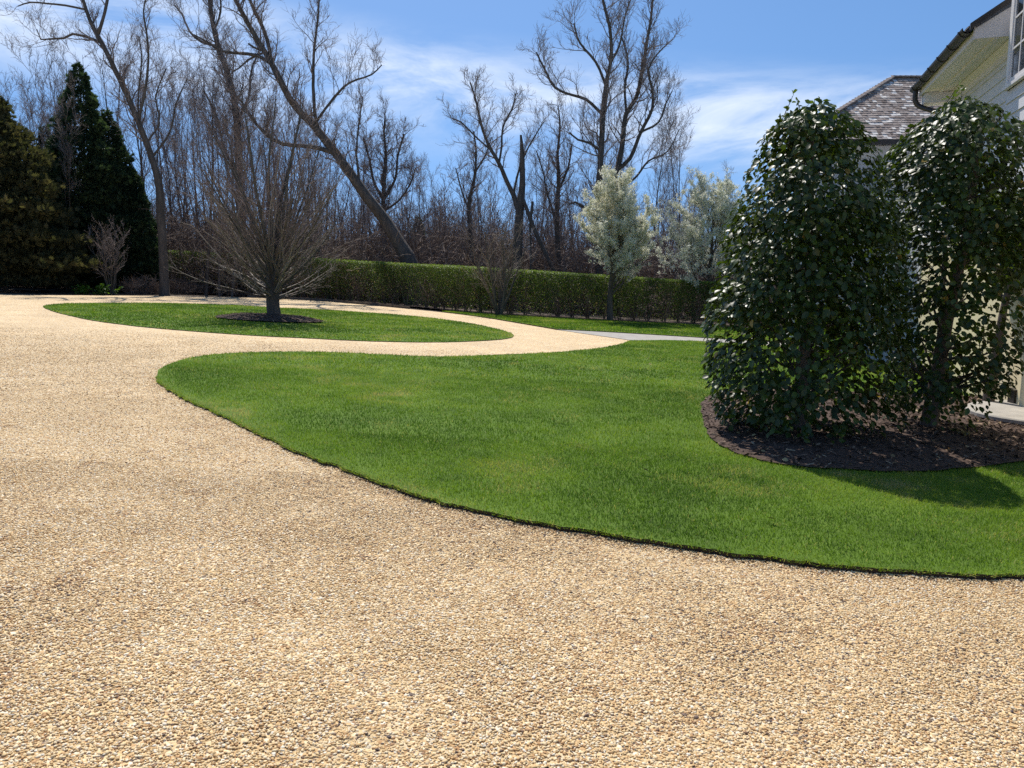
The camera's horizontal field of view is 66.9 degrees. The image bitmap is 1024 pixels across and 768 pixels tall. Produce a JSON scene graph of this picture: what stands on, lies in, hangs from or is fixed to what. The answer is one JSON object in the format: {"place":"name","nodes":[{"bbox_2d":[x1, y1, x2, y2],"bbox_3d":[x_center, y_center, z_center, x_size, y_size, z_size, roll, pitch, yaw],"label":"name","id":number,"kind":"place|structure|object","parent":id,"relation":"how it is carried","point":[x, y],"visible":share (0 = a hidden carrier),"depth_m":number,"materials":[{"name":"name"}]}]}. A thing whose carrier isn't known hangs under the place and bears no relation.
{"place":"outdoors","nodes":[
{"label":"outdoors","id":0,"kind":"place"},
{"bbox_2d":[43,303,513,342],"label":"lawn","id":1,"kind":"structure","parent":0,"point":[319,334],"depth_m":21.86,"materials":[{"name":"plant"}]},
{"bbox_2d":[166,59,361,314],"bbox_3d":[-7.472,-5.969,23.895,6.228,8.011,6.602,0,8,0],"label":"spreading tree","id":2,"kind":"object","parent":1,"relation":"on","point":[273,254],"visible":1,"depth_m":23.43,"materials":[{"name":"brown plant"}]},
{"bbox_2d":[217,313,321,321],"bbox_3d":[-7.502,-2.069,24.014,3.317,0.259,2.549,0,8,0],"label":"mulch ring","id":3,"kind":"object","parent":1,"relation":"on","point":[272,317],"visible":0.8,"depth_m":23.30,"materials":[{"name":"brown soil"}]},
{"bbox_2d":[216,312,320,321],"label":"mulch chips","id":4,"kind":"object","parent":3,"relation":"on","point":[281,315],"visible":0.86,"depth_m":23.59,"materials":[{"name":"brown wood"}]},
{"bbox_2d":[0,286,781,327],"bbox_3d":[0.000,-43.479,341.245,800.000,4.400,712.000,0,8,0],"label":"ground","id":5,"kind":"structure","parent":0,"point":[19,290],"depth_m":41.09,"materials":[{"name":"green plant"}]},
{"bbox_2d":[8,71,61,153],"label":"bare tree","id":6,"kind":"object","parent":5,"relation":"on","point":[32,117],"visible":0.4,"depth_m":51.89,"materials":[{"name":"grey plant"}]},
{"bbox_2d":[19,77,50,151],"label":"bare tree","id":7,"kind":"object","parent":5,"relation":"on","point":[20,121],"visible":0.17,"depth_m":56.67,"materials":[{"name":"grey plant"}]},
{"bbox_2d":[0,71,76,288],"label":"bare tree","id":8,"kind":"object","parent":5,"relation":"on","point":[25,93],"visible":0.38,"depth_m":42.02,"materials":[{"name":"grey plant"}]},
{"bbox_2d":[1,3,84,190],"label":"bare tree","id":9,"kind":"object","parent":5,"relation":"on","point":[49,72],"visible":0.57,"depth_m":52.06,"materials":[{"name":"grey plant"}]},
{"bbox_2d":[32,101,76,288],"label":"bare tree","id":10,"kind":"object","parent":5,"relation":"on","point":[47,130],"visible":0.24,"depth_m":39.90,"materials":[{"name":"grey plant"}]},
{"bbox_2d":[0,95,113,290],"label":"evergreen tree","id":11,"kind":"object","parent":5,"relation":"on","point":[41,248],"visible":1,"depth_m":35.25,"materials":[{"name":"green plant"}]},
{"bbox_2d":[34,28,90,133],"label":"bare tree","id":12,"kind":"object","parent":5,"relation":"on","point":[56,36],"visible":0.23,"depth_m":55.02,"materials":[{"name":"grey plant"}]},
{"bbox_2d":[36,61,88,157],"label":"bare tree","id":13,"kind":"object","parent":5,"relation":"on","point":[52,89],"visible":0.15,"depth_m":54.11,"materials":[{"name":"grey plant"}]},
{"bbox_2d":[50,70,86,290],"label":"bare tree","id":14,"kind":"object","parent":5,"relation":"on","point":[66,131],"visible":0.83,"depth_m":38.40,"materials":[{"name":"grey plant"}]},
{"bbox_2d":[43,61,138,291],"bbox_3d":[-22.436,-10.739,40.521,5.783,11.744,5.917,0,8,0],"label":"evergreen tree","id":15,"kind":"object","parent":5,"relation":"on","point":[93,134],"visible":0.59,"depth_m":39.49,"materials":[{"name":"green plant"}]},
{"bbox_2d":[90,283,122,294],"bbox_3d":[-19.467,-4.508,37.154,0.935,0.679,1.482,3,8,21],"label":"plant","id":16,"kind":"object","parent":5,"relation":"on","point":[100,289],"visible":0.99,"depth_m":36.83,"materials":[{"name":"green plant"}]},
{"bbox_2d":[84,214,130,294],"bbox_3d":[-19.617,-6.242,37.284,2.169,3.920,2.820,0,8,0],"label":"bare shrub","id":17,"kind":"object","parent":5,"relation":"on","point":[104,258],"visible":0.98,"depth_m":37.52,"materials":[{"name":"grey plant"}]},
{"bbox_2d":[85,25,137,138],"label":"bare tree","id":18,"kind":"object","parent":5,"relation":"on","point":[103,75],"visible":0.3,"depth_m":58.04,"materials":[{"name":"grey plant"}]},
{"bbox_2d":[0,0,231,295],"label":"bare tree","id":19,"kind":"object","parent":5,"relation":"on","point":[164,289],"visible":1,"depth_m":38.00,"materials":[{"name":"grey plant"}]},
{"bbox_2d":[78,107,155,291],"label":"evergreen tree","id":20,"kind":"object","parent":5,"relation":"on","point":[123,160],"visible":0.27,"depth_m":40.76,"materials":[{"name":"green plant"}]},
{"bbox_2d":[99,33,141,152],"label":"bare tree","id":21,"kind":"object","parent":5,"relation":"on","point":[119,105],"visible":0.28,"depth_m":61.06,"materials":[{"name":"brown plant"}]},
{"bbox_2d":[116,273,143,293],"bbox_3d":[-19.082,-5.053,38.872,1.366,1.082,1.874,0,8,0],"label":"twiggy bush","id":22,"kind":"object","parent":5,"relation":"on","point":[132,286],"visible":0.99,"depth_m":38.64,"materials":[{"name":"brown plant"}]},
{"bbox_2d":[103,22,165,291],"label":"bare tree","id":23,"kind":"object","parent":5,"relation":"on","point":[138,149],"visible":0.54,"depth_m":43.67,"materials":[{"name":"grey plant"}]},
{"bbox_2d":[107,165,171,292],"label":"evergreen tree","id":24,"kind":"object","parent":5,"relation":"on","point":[142,206],"visible":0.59,"depth_m":41.10,"materials":[{"name":"green plant"}]},
{"bbox_2d":[120,33,165,192],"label":"bare tree","id":25,"kind":"object","parent":5,"relation":"on","point":[140,141],"visible":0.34,"depth_m":48.80,"materials":[{"name":"grey plant"}]},
{"bbox_2d":[130,274,155,293],"bbox_3d":[-18.802,-5.164,39.741,1.398,1.098,1.636,6,10,40],"label":"twiggy bush","id":26,"kind":"object","parent":5,"relation":"on","point":[146,285],"visible":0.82,"depth_m":39.61,"materials":[{"name":"brown plant"}]},
{"bbox_2d":[133,24,182,197],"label":"bare tree","id":27,"kind":"object","parent":5,"relation":"on","point":[160,101],"visible":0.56,"depth_m":45.62,"materials":[{"name":"brown plant"}]},
{"bbox_2d":[127,51,192,211],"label":"bare tree","id":28,"kind":"object","parent":5,"relation":"on","point":[159,156],"visible":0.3,"depth_m":53.22,"materials":[{"name":"brown plant"}]},
{"bbox_2d":[129,46,203,222],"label":"bare tree","id":29,"kind":"object","parent":5,"relation":"on","point":[172,130],"visible":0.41,"depth_m":54.07,"materials":[{"name":"brown plant"}]},
{"bbox_2d":[146,70,193,219],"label":"bare tree","id":30,"kind":"object","parent":5,"relation":"on","point":[174,153],"visible":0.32,"depth_m":55.23,"materials":[{"name":"brown plant"}]},
{"bbox_2d":[140,82,201,241],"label":"bare tree","id":31,"kind":"object","parent":5,"relation":"on","point":[168,174],"visible":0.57,"depth_m":51.76,"materials":[{"name":"brown plant"}]},
{"bbox_2d":[150,87,200,248],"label":"bare tree","id":32,"kind":"object","parent":5,"relation":"on","point":[184,205],"visible":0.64,"depth_m":48.68,"materials":[{"name":"brown plant"}]},
{"bbox_2d":[169,275,191,293],"bbox_3d":[-18.078,-5.385,41.705,1.599,1.090,1.694,-5,9,-36],"label":"twiggy bush","id":33,"kind":"object","parent":5,"relation":"on","point":[174,285],"visible":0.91,"depth_m":41.62,"materials":[{"name":"brown plant"}]},
{"bbox_2d":[151,53,222,233],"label":"bare tree","id":34,"kind":"object","parent":5,"relation":"on","point":[193,152],"visible":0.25,"depth_m":61.45,"materials":[{"name":"brown plant"}]},
{"bbox_2d":[157,61,221,233],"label":"bare tree","id":35,"kind":"object","parent":5,"relation":"on","point":[185,138],"visible":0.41,"depth_m":54.87,"materials":[{"name":"brown plant"}]},
{"bbox_2d":[160,84,226,290],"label":"bare tree","id":36,"kind":"object","parent":5,"relation":"on","point":[184,159],"visible":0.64,"depth_m":44.91,"materials":[{"name":"brown plant"}]},
{"bbox_2d":[168,28,239,294],"bbox_3d":[-16.278,-11.885,41.987,3.678,14.124,2.991,4,8,26],"label":"bare tree","id":37,"kind":"object","parent":5,"relation":"on","point":[209,247],"visible":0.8,"depth_m":41.73,"materials":[{"name":"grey plant"}]},
{"bbox_2d":[157,68,255,295],"bbox_3d":[-16.363,-11.059,41.872,6.187,12.590,2.892,4,8,27],"label":"bare tree","id":38,"kind":"object","parent":5,"relation":"on","point":[224,148],"visible":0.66,"depth_m":41.66,"materials":[{"name":"brown plant"}]},
{"bbox_2d":[160,0,272,295],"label":"bare tree","id":39,"kind":"object","parent":5,"relation":"on","point":[210,7],"visible":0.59,"depth_m":44.17,"materials":[{"name":"brown plant"}]},
{"bbox_2d":[170,4,271,202],"bbox_3d":[-20.598,-16.299,55.288,6.118,19.120,5.930,2,8,11],"label":"bare tree","id":40,"kind":"object","parent":5,"relation":"on","point":[199,71],"visible":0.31,"depth_m":53.83,"materials":[{"name":"grey plant"}]},
{"bbox_2d":[203,90,238,278],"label":"bare tree","id":41,"kind":"object","parent":5,"relation":"on","point":[226,153],"visible":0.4,"depth_m":44.26,"materials":[{"name":"grey plant"}]},
{"bbox_2d":[189,63,265,220],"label":"bare tree","id":42,"kind":"object","parent":5,"relation":"on","point":[218,133],"visible":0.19,"depth_m":54.51,"materials":[{"name":"grey plant"}]},
{"bbox_2d":[191,64,289,236],"bbox_3d":[-20.718,-15.596,58.998,7.259,16.612,3.842,-1,8,-4],"label":"bare tree","id":43,"kind":"object","parent":5,"relation":"on","point":[242,131],"visible":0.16,"depth_m":58.14,"materials":[{"name":"grey plant"}]},
{"bbox_2d":[224,85,264,217],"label":"bare tree","id":44,"kind":"object","parent":5,"relation":"on","point":[249,155],"visible":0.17,"depth_m":54.84,"materials":[{"name":"grey plant"}]},
{"bbox_2d":[222,50,287,296],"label":"bare tree","id":45,"kind":"object","parent":5,"relation":"on","point":[240,210],"visible":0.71,"depth_m":41.38,"materials":[{"name":"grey plant"}]},
{"bbox_2d":[255,75,284,224],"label":"bare tree","id":46,"kind":"object","parent":5,"relation":"on","point":[275,85],"visible":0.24,"depth_m":43.57,"materials":[{"name":"grey plant"}]},
{"bbox_2d":[246,110,296,222],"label":"bare tree","id":47,"kind":"object","parent":5,"relation":"on","point":[283,163],"visible":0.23,"depth_m":52.44,"materials":[{"name":"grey plant"}]},
{"bbox_2d":[250,67,296,237],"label":"bare tree","id":48,"kind":"object","parent":5,"relation":"on","point":[268,128],"visible":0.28,"depth_m":54.84,"materials":[{"name":"grey plant"}]},
{"bbox_2d":[275,96,298,214],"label":"bare tree","id":49,"kind":"object","parent":5,"relation":"on","point":[285,151],"visible":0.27,"depth_m":59.22,"materials":[{"name":"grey plant"}]},
{"bbox_2d":[166,0,422,305],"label":"bare tree","id":50,"kind":"object","parent":5,"relation":"on","point":[384,219],"visible":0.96,"depth_m":41.38,"materials":[{"name":"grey plant"}]},
{"bbox_2d":[267,62,324,295],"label":"bare tree","id":51,"kind":"object","parent":5,"relation":"on","point":[294,129],"visible":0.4,"depth_m":48.12,"materials":[{"name":"grey plant"}]},
{"bbox_2d":[284,90,318,232],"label":"bare tree","id":52,"kind":"object","parent":5,"relation":"on","point":[299,143],"visible":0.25,"depth_m":64.35,"materials":[{"name":"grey plant"}]},
{"bbox_2d":[290,109,328,297],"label":"bare tree","id":53,"kind":"object","parent":5,"relation":"on","point":[314,183],"visible":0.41,"depth_m":43.23,"materials":[{"name":"grey plant"}]},
{"bbox_2d":[292,70,346,296],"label":"bare tree","id":54,"kind":"object","parent":5,"relation":"on","point":[322,106],"visible":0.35,"depth_m":44.41,"materials":[{"name":"grey plant"}]},
{"bbox_2d":[247,295,409,308],"bbox_3d":[-9.365,-4.335,40.633,10.392,0.636,1.584,3,8,25],"label":"edging board","id":55,"kind":"object","parent":5,"relation":"on","point":[344,301],"visible":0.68,"depth_m":41.02,"materials":[{"name":"brown wood"}]},
{"bbox_2d":[318,111,347,242],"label":"bare tree","id":56,"kind":"object","parent":5,"relation":"on","point":[330,178],"visible":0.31,"depth_m":62.45,"materials":[{"name":"grey plant"}]},
{"bbox_2d":[309,122,372,238],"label":"bare tree","id":57,"kind":"object","parent":5,"relation":"on","point":[338,186],"visible":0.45,"depth_m":60.07,"materials":[{"name":"grey plant"}]},
{"bbox_2d":[340,127,379,252],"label":"bare tree","id":58,"kind":"object","parent":5,"relation":"on","point":[375,130],"visible":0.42,"depth_m":54.63,"materials":[{"name":"grey plant"}]},
{"bbox_2d":[341,129,380,259],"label":"bare tree","id":59,"kind":"object","parent":5,"relation":"on","point":[358,221],"visible":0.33,"depth_m":57.98,"materials":[{"name":"grey plant"}]},
{"bbox_2d":[349,158,378,237],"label":"bare tree","id":60,"kind":"object","parent":5,"relation":"on","point":[367,212],"visible":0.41,"depth_m":53.76,"materials":[{"name":"grey plant"}]},
{"bbox_2d":[344,86,427,252],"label":"bare tree","id":61,"kind":"object","parent":5,"relation":"on","point":[384,192],"visible":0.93,"depth_m":48.53,"materials":[{"name":"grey plant"}]},
{"bbox_2d":[10,170,784,322],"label":"undergrowth","id":62,"kind":"object","parent":5,"relation":"on","point":[442,252],"visible":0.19,"depth_m":45.16,"materials":[{"name":"plant"}]},
{"bbox_2d":[400,144,422,223],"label":"bare tree","id":63,"kind":"object","parent":5,"relation":"on","point":[408,151],"visible":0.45,"depth_m":59.51,"materials":[{"name":"grey plant"}]},
{"bbox_2d":[406,152,430,241],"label":"bare tree","id":64,"kind":"object","parent":5,"relation":"on","point":[416,199],"visible":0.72,"depth_m":56.07,"materials":[{"name":"grey plant"}]},
{"bbox_2d":[415,171,442,237],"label":"bare tree","id":65,"kind":"object","parent":5,"relation":"on","point":[430,204],"visible":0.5,"depth_m":69.66,"materials":[{"name":"brown plant"}]},
{"bbox_2d":[412,164,446,242],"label":"bare tree","id":66,"kind":"object","parent":5,"relation":"on","point":[426,205],"visible":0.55,"depth_m":55.76,"materials":[{"name":"grey plant"}]},
{"bbox_2d":[423,156,450,235],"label":"bare tree","id":67,"kind":"object","parent":5,"relation":"on","point":[432,188],"visible":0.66,"depth_m":70.55,"materials":[{"name":"grey plant"}]},
{"bbox_2d":[143,145,785,267],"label":"woods","id":68,"kind":"object","parent":5,"relation":"on","point":[500,213],"visible":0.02,"depth_m":82.78,"materials":[{"name":"brown plant"}]},
{"bbox_2d":[438,116,516,264],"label":"bare tree","id":69,"kind":"object","parent":5,"relation":"on","point":[475,167],"visible":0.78,"depth_m":46.73,"materials":[{"name":"grey plant"}]},
{"bbox_2d":[462,144,492,253],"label":"bare tree","id":70,"kind":"object","parent":5,"relation":"on","point":[479,195],"visible":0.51,"depth_m":52.74,"materials":[{"name":"brown plant"}]},
{"bbox_2d":[471,166,494,255],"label":"bare tree","id":71,"kind":"object","parent":5,"relation":"on","point":[480,216],"visible":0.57,"depth_m":49.30,"materials":[{"name":"brown plant"}]},
{"bbox_2d":[482,161,501,241],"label":"bare tree","id":72,"kind":"object","parent":5,"relation":"on","point":[494,179],"visible":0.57,"depth_m":63.31,"materials":[{"name":"brown plant"}]},
{"bbox_2d":[436,64,556,310],"bbox_3d":[-0.820,-10.768,43.108,6.983,13.382,3.515,0,8,0],"label":"broken tree","id":73,"kind":"object","parent":5,"relation":"on","point":[520,203],"visible":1,"depth_m":42.74,"materials":[{"name":"grey plant"}]},
{"bbox_2d":[492,143,567,267],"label":"bare tree","id":74,"kind":"object","parent":5,"relation":"on","point":[543,223],"visible":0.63,"depth_m":46.30,"materials":[{"name":"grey plant"}]},
{"bbox_2d":[523,131,562,253],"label":"bare tree","id":75,"kind":"object","parent":5,"relation":"on","point":[542,190],"visible":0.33,"depth_m":55.72,"materials":[{"name":"brown plant"}]},
{"bbox_2d":[524,87,590,302],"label":"bare tree","id":76,"kind":"object","parent":5,"relation":"on","point":[557,227],"visible":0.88,"depth_m":45.76,"materials":[{"name":"brown plant"}]},
{"bbox_2d":[553,139,584,269],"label":"bare tree","id":77,"kind":"object","parent":5,"relation":"on","point":[570,206],"visible":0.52,"depth_m":47.53,"materials":[{"name":"brown plant"}]},
{"bbox_2d":[562,154,595,248],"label":"bare tree","id":78,"kind":"object","parent":5,"relation":"on","point":[580,195],"visible":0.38,"depth_m":58.42,"materials":[{"name":"brown plant"}]},
{"bbox_2d":[516,0,698,314],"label":"bare tree","id":79,"kind":"object","parent":5,"relation":"on","point":[609,69],"visible":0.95,"depth_m":43.12,"materials":[{"name":"brown plant"}]},
{"bbox_2d":[578,69,649,210],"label":"bare tree","id":80,"kind":"object","parent":5,"relation":"on","point":[622,169],"visible":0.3,"depth_m":57.11,"materials":[{"name":"brown plant"}]},
{"bbox_2d":[607,132,645,259],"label":"bare tree","id":81,"kind":"object","parent":5,"relation":"on","point":[627,167],"visible":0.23,"depth_m":56.06,"materials":[{"name":"brown plant"}]},
{"bbox_2d":[635,90,684,264],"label":"bare tree","id":82,"kind":"object","parent":5,"relation":"on","point":[659,178],"visible":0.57,"depth_m":67.24,"materials":[{"name":"brown plant"}]},
{"bbox_2d":[648,155,676,248],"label":"bare tree","id":83,"kind":"object","parent":5,"relation":"on","point":[657,172],"visible":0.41,"depth_m":68.25,"materials":[{"name":"grey plant"}]},
{"bbox_2d":[646,87,697,273],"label":"bare tree","id":84,"kind":"object","parent":5,"relation":"on","point":[670,174],"visible":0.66,"depth_m":52.10,"materials":[{"name":"grey plant"}]},
{"bbox_2d":[658,133,698,248],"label":"bare tree","id":85,"kind":"object","parent":5,"relation":"on","point":[677,178],"visible":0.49,"depth_m":62.93,"materials":[{"name":"grey plant"}]},
{"bbox_2d":[655,188,706,286],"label":"bare tree","id":86,"kind":"object","parent":5,"relation":"on","point":[685,202],"visible":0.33,"depth_m":48.09,"materials":[{"name":"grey plant"}]},
{"bbox_2d":[653,165,759,319],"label":"blossoming tree","id":87,"kind":"object","parent":5,"relation":"on","point":[691,240],"visible":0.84,"depth_m":37.32,"materials":[{"name":"white plant"}]},
{"bbox_2d":[785,0,1023,406],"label":"house","id":88,"kind":"structure","parent":5,"relation":"on","point":[981,58],"depth_m":13.93,"materials":[{"name":"paint"}]},
{"bbox_2d":[1002,0,1023,91],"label":"window","id":89,"kind":"structure","parent":88,"relation":"in","point":[1015,57],"depth_m":11.46,"materials":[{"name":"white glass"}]},
{"bbox_2d":[175,291,744,326],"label":"hedge soil","id":90,"kind":"structure","parent":0,"point":[515,313],"depth_m":37.83,"materials":[{"name":"brown soil"}]},
{"bbox_2d":[168,250,752,324],"bbox_3d":[-4.379,-5.109,40.157,32.561,4.007,5.110,2,8,18],"label":"hedge","id":91,"kind":"object","parent":90,"relation":"on","point":[448,270],"visible":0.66,"depth_m":37.58,"materials":[{"name":"green plant"}]},
{"bbox_2d":[0,0,1003,254],"label":"sky","id":92,"kind":"structure","parent":0,"point":[740,62],"materials":[{"name":"blue"}]},
{"bbox_2d":[0,294,1023,767],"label":"driveway","id":93,"kind":"structure","parent":0,"point":[24,312],"depth_m":3.76,"materials":[{"name":"beige gravel"}]},
{"bbox_2d":[43,302,1023,581],"bbox_3d":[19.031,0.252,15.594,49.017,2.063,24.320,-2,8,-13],"label":"lawn","id":94,"kind":"structure","parent":0,"point":[732,555],"depth_m":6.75,"materials":[{"name":"plant"}]},
{"bbox_2d":[700,385,1023,470],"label":"mulch bed","id":95,"kind":"object","parent":94,"relation":"on","point":[915,463],"visible":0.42,"depth_m":8.06,"materials":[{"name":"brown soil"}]},
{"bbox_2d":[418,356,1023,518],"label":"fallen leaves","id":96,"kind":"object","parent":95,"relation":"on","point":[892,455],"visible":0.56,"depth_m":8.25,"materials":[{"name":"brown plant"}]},
{"bbox_2d":[700,89,915,445],"bbox_3d":[3.236,-1.268,8.416,2.245,3.826,1.896,0,8,0],"label":"glossy evergreen","id":97,"kind":"object","parent":95,"relation":"on","point":[810,138],"visible":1,"depth_m":7.94,"materials":[{"name":"green plant"}]},
{"bbox_2d":[862,81,1023,435],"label":"glossy evergreen","id":98,"kind":"object","parent":95,"relation":"on","point":[962,151],"visible":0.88,"depth_m":8.55,"materials":[{"name":"green plant"}]},
{"bbox_2d":[979,177,1023,400],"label":"glossy evergreen","id":99,"kind":"object","parent":95,"relation":"on","point":[1000,333],"visible":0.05,"depth_m":10.99,"materials":[{"name":"green plant"}]},
{"bbox_2d":[965,400,1023,425],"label":"stone terrace","id":100,"kind":"structure","parent":94,"relation":"on","point":[1006,411],"depth_m":10.29,"materials":[{"name":"grey stone"}]},
{"bbox_2d":[443,311,772,340],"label":"lawn","id":101,"kind":"structure","parent":0,"point":[593,330],"depth_m":29.09,"materials":[{"name":"plant"}]},
{"bbox_2d":[457,204,536,314],"bbox_3d":[-0.668,-5.590,35.351,3.739,5.068,3.628,0,8,0],"label":"bare shrub","id":102,"kind":"object","parent":101,"relation":"on","point":[499,308],"visible":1,"depth_m":35.38,"materials":[{"name":"brown plant"}]},
{"bbox_2d":[572,163,663,319],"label":"blossoming tree","id":103,"kind":"object","parent":101,"relation":"on","point":[622,247],"visible":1,"depth_m":34.87,"materials":[{"name":"white plant"}]},
{"bbox_2d":[563,330,780,344],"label":"path","id":104,"kind":"structure","parent":0,"point":[628,336],"depth_m":26.10,"materials":[{"name":"grey concrete"}]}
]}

